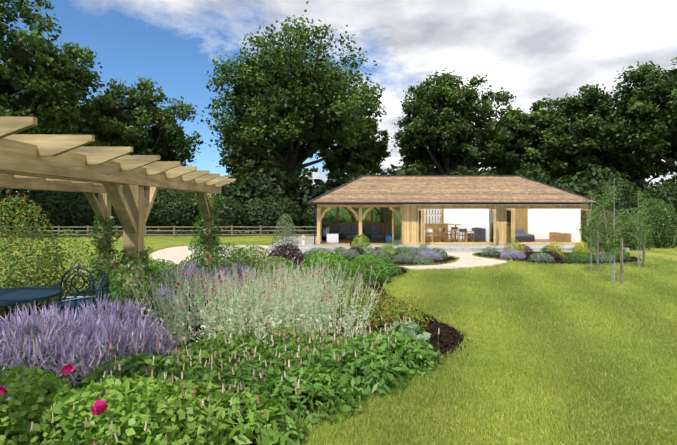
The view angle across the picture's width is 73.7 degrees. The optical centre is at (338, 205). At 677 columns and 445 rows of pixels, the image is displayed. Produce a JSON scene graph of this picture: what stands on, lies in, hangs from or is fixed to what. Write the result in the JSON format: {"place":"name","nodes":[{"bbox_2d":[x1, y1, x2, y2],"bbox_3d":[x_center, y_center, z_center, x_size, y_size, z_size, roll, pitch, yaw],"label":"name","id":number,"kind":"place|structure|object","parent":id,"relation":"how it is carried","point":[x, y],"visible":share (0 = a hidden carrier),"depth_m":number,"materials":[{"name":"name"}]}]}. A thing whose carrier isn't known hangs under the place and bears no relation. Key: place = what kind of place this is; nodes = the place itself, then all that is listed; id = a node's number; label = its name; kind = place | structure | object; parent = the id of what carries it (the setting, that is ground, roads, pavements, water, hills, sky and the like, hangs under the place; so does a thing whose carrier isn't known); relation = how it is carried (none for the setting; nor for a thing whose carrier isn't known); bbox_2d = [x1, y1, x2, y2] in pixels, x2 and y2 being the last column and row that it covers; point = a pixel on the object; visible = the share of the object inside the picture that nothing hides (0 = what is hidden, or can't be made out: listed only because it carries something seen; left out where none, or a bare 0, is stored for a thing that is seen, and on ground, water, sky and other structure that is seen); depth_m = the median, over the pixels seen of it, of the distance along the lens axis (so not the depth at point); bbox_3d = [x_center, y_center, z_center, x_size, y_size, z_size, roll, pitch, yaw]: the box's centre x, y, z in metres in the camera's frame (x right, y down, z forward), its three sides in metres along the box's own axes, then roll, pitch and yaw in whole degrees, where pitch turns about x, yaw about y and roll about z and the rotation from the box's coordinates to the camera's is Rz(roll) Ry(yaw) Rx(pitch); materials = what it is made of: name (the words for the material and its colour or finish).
{"place":"outdoors","nodes":[
{"label":"outdoors","id":0,"kind":"place"},
{"bbox_2d":[0,262,463,444],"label":"bed soil","id":1,"kind":"structure","parent":0,"point":[426,327],"depth_m":6.56,"materials":[{"name":"brown soil"}]},
{"bbox_2d":[0,287,59,324],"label":"bistro table","id":2,"kind":"object","parent":1,"relation":"on","point":[11,297],"visible":0.62,"depth_m":5.87,"materials":[{"name":"blue paint"}]},
{"bbox_2d":[46,265,94,310],"bbox_3d":[-4.062,1.426,6.885,0.572,0.974,0.574,0,0,-11],"label":"bistro chair","id":3,"kind":"object","parent":1,"relation":"on","point":[72,303],"visible":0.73,"depth_m":7.04,"materials":[{"name":"blue paint"}]},
{"bbox_2d":[58,273,108,320],"bbox_3d":[-3.417,1.404,6.114,0.574,0.974,0.572,0,0,-11],"label":"bistro chair","id":4,"kind":"object","parent":1,"relation":"on","point":[97,290],"visible":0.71,"depth_m":6.07,"materials":[{"name":"blue paint"}]},
{"bbox_2d":[0,116,235,320],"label":"pergola","id":5,"kind":"object","parent":1,"relation":"on","point":[119,179],"visible":0.9,"depth_m":5.82,"materials":[{"name":"brown wood"}]},
{"bbox_2d":[0,193,443,444],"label":"bed plants","id":6,"kind":"object","parent":1,"relation":"on","point":[157,401],"depth_m":4.93,"materials":[{"name":"green plant"}]},
{"bbox_2d":[149,245,506,269],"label":"gravel path","id":7,"kind":"structure","parent":0,"point":[176,255],"depth_m":19.36,"materials":[{"name":"beige gravel"}]},
{"bbox_2d":[0,229,676,444],"bbox_3d":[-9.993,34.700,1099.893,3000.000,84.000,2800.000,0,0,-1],"label":"lawn","id":8,"kind":"structure","parent":0,"point":[154,242],"depth_m":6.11,"materials":[{"name":"green plant"}]},
{"bbox_2d":[0,0,109,225],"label":"tree","id":9,"kind":"object","parent":8,"relation":"on","point":[45,78],"depth_m":40.42,"materials":[{"name":"green plant"}]},
{"bbox_2d":[30,100,96,232],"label":"tree","id":10,"kind":"object","parent":8,"relation":"on","point":[71,123],"depth_m":51.25,"materials":[{"name":"green plant"}]},
{"bbox_2d":[67,77,206,165],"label":"tree","id":11,"kind":"object","parent":8,"relation":"on","point":[119,126],"depth_m":50.54,"materials":[{"name":"green plant"}]},
{"bbox_2d":[0,225,316,237],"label":"fence","id":12,"kind":"object","parent":8,"relation":"on","point":[173,230],"visible":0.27,"depth_m":40.39,"materials":[{"name":"brown wood"}]},
{"bbox_2d":[212,138,317,185],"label":"tree","id":13,"kind":"object","parent":8,"relation":"on","point":[244,163],"depth_m":72.10,"materials":[{"name":"green plant"}]},
{"bbox_2d":[197,1,386,232],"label":"tree","id":14,"kind":"object","parent":8,"relation":"on","point":[262,104],"depth_m":48.78,"materials":[{"name":"green plant"}]},
{"bbox_2d":[1,180,676,233],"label":"hedge","id":15,"kind":"object","parent":8,"relation":"on","point":[168,208],"visible":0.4,"depth_m":45.11,"materials":[{"name":"green plant"}]},
{"bbox_2d":[1,162,676,229],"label":"hedge","id":16,"kind":"object","parent":8,"relation":"on","point":[264,183],"visible":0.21,"depth_m":49.45,"materials":[{"name":"green plant"}]},
{"bbox_2d":[314,107,392,180],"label":"tree","id":17,"kind":"object","parent":8,"relation":"on","point":[338,159],"depth_m":57.93,"materials":[{"name":"green plant"}]},
{"bbox_2d":[340,254,455,265],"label":"bed soil","id":18,"kind":"structure","parent":8,"relation":"on","point":[416,259],"depth_m":17.92,"materials":[{"name":"brown soil"}]},
{"bbox_2d":[188,198,676,264],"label":"shrubs","id":19,"kind":"object","parent":8,"relation":"on","point":[664,234],"depth_m":21.37,"materials":[{"name":"green plant"}]},
{"bbox_2d":[399,125,495,174],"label":"tree","id":20,"kind":"object","parent":8,"relation":"on","point":[424,170],"depth_m":75.70,"materials":[{"name":"green plant"}]},
{"bbox_2d":[391,68,526,174],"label":"tree","id":21,"kind":"object","parent":8,"relation":"on","point":[429,123],"depth_m":55.30,"materials":[{"name":"green plant"}]},
{"bbox_2d":[486,105,585,183],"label":"tree","id":22,"kind":"object","parent":8,"relation":"on","point":[516,150],"depth_m":56.00,"materials":[{"name":"green plant"}]},
{"bbox_2d":[509,108,581,182],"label":"tree","id":23,"kind":"object","parent":8,"relation":"on","point":[566,120],"depth_m":73.95,"materials":[{"name":"green plant"}]},
{"bbox_2d":[477,253,640,264],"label":"bed soil","id":24,"kind":"structure","parent":8,"relation":"on","point":[527,258],"depth_m":18.34,"materials":[{"name":"brown soil"}]},
{"bbox_2d":[6,251,637,444],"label":"soil mulch chips","id":25,"kind":"object","parent":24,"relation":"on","point":[443,346],"visible":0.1,"depth_m":6.95,"materials":[{"name":"brown soil"}]},
{"bbox_2d":[523,84,652,180],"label":"tree","id":26,"kind":"object","parent":8,"relation":"on","point":[591,124],"depth_m":53.90,"materials":[{"name":"green plant"}]},
{"bbox_2d":[576,190,605,272],"bbox_3d":[8.008,0.861,14.257,1.085,2.739,0.960,0,0,-1],"label":"birch","id":27,"kind":"object","parent":8,"relation":"on","point":[592,215],"depth_m":14.24,"materials":[{"name":"green plant"}]},
{"bbox_2d":[585,180,633,283],"bbox_3d":[7.069,0.727,11.682,1.099,2.851,0.868,0,0,-1],"label":"birch","id":28,"kind":"object","parent":8,"relation":"on","point":[616,222],"depth_m":11.69,"materials":[{"name":"green plant"}]},
{"bbox_2d":[605,57,676,172],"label":"tree","id":29,"kind":"object","parent":8,"relation":"on","point":[654,97],"depth_m":50.28,"materials":[{"name":"green plant"}]},
{"bbox_2d":[627,190,655,267],"bbox_3d":[10.337,0.869,15.484,0.938,2.796,1.068,0,0,-1],"label":"birch","id":30,"kind":"object","parent":8,"relation":"on","point":[636,236],"depth_m":15.46,"materials":[{"name":"green plant"}]},
{"bbox_2d":[0,0,676,191],"label":"sky","id":31,"kind":"structure","parent":0,"point":[533,50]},
{"bbox_2d":[251,237,629,251],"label":"stone terrace","id":32,"kind":"structure","parent":0,"point":[309,245],"depth_m":24.78,"materials":[{"name":"grey stone"}]},
{"bbox_2d":[301,235,305,244],"bbox_3d":[-1.987,1.970,25.572,0.250,0.580,0.250,0,0,-1],"label":"lantern","id":33,"kind":"object","parent":32,"relation":"on","point":[303,236],"visible":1,"depth_m":25.53,"materials":[{"name":"brown wood"}]},
{"bbox_2d":[345,235,361,245],"bbox_3d":[0.820,1.952,24.798,0.940,0.622,0.940,0,0,-1],"label":"fire pit","id":34,"kind":"object","parent":32,"relation":"on","point":[350,236],"visible":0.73,"depth_m":24.53,"materials":[{"name":"black metal"}]},
{"bbox_2d":[385,234,393,242],"bbox_3d":[3.003,1.970,26.718,0.540,0.520,0.526,0,0,-1],"label":"chair","id":35,"kind":"object","parent":32,"relation":"on","point":[388,237],"visible":0.73,"depth_m":26.50,"materials":[{"name":"blue plastic"}]},
{"bbox_2d":[306,175,601,244],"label":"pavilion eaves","id":36,"kind":"object","parent":32,"relation":"on","point":[308,203],"visible":0.9,"depth_m":25.48,"materials":[{"name":"brown wood"}]},
{"bbox_2d":[323,225,375,241],"bbox_3d":[0.830,1.806,29.223,3.600,0.850,4.150,0,0,-1],"label":"outdoor sofa","id":37,"kind":"object","parent":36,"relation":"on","point":[332,233],"visible":0.77,"depth_m":30.38,"materials":[{"name":"fabric"}]},
{"bbox_2d":[317,205,403,243],"bbox_3d":[1.234,1.040,28.772,5.000,2.380,5.760,0,0,-1],"label":"timber frame","id":38,"kind":"object","parent":36,"relation":"on","point":[387,228],"visible":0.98,"depth_m":26.02,"materials":[{"name":"brown wood"}]},
{"bbox_2d":[371,227,382,241],"bbox_3d":[2.368,1.806,27.812,0.650,0.850,0.700,0,0,-1],"label":"armchair","id":39,"kind":"object","parent":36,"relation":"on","point":[376,232],"visible":1,"depth_m":28.05,"materials":[{"name":"fabric"}]},
{"bbox_2d":[418,209,485,241],"bbox_3d":[6.614,1.164,27.952,4.985,2.137,3.498,0,0,-1],"label":"dining furniture","id":40,"kind":"object","parent":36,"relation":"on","point":[435,231],"visible":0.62,"depth_m":27.99,"materials":[{"name":"brown wood"}]},
{"bbox_2d":[419,209,590,244],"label":"bifold doors","id":41,"kind":"structure","parent":36,"relation":"attached to","point":[510,223],"depth_m":25.52,"materials":[{"name":"brown wood"}]},
{"bbox_2d":[515,209,570,241],"bbox_3d":[11.997,1.206,28.548,4.431,2.050,2.396,0,0,-1],"label":"room furniture","id":42,"kind":"object","parent":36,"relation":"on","point":[521,225],"visible":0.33,"depth_m":28.74,"materials":[{"name":"wood"}]},
{"bbox_2d":[317,205,587,244],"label":"pavilion walls","id":43,"kind":"structure","parent":0,"point":[544,221],"depth_m":27.77,"materials":[{"name":"white paint"}]},
{"bbox_2d":[311,176,596,201],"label":"pavilion roof","id":44,"kind":"structure","parent":43,"relation":"on","point":[441,189],"depth_m":26.88,"materials":[{"name":"brown wood"}]},
{"bbox_2d":[582,148,676,185],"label":"tree","id":45,"kind":"object","parent":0,"point":[649,166],"depth_m":71.32,"materials":[{"name":"green plant"}]}
]}

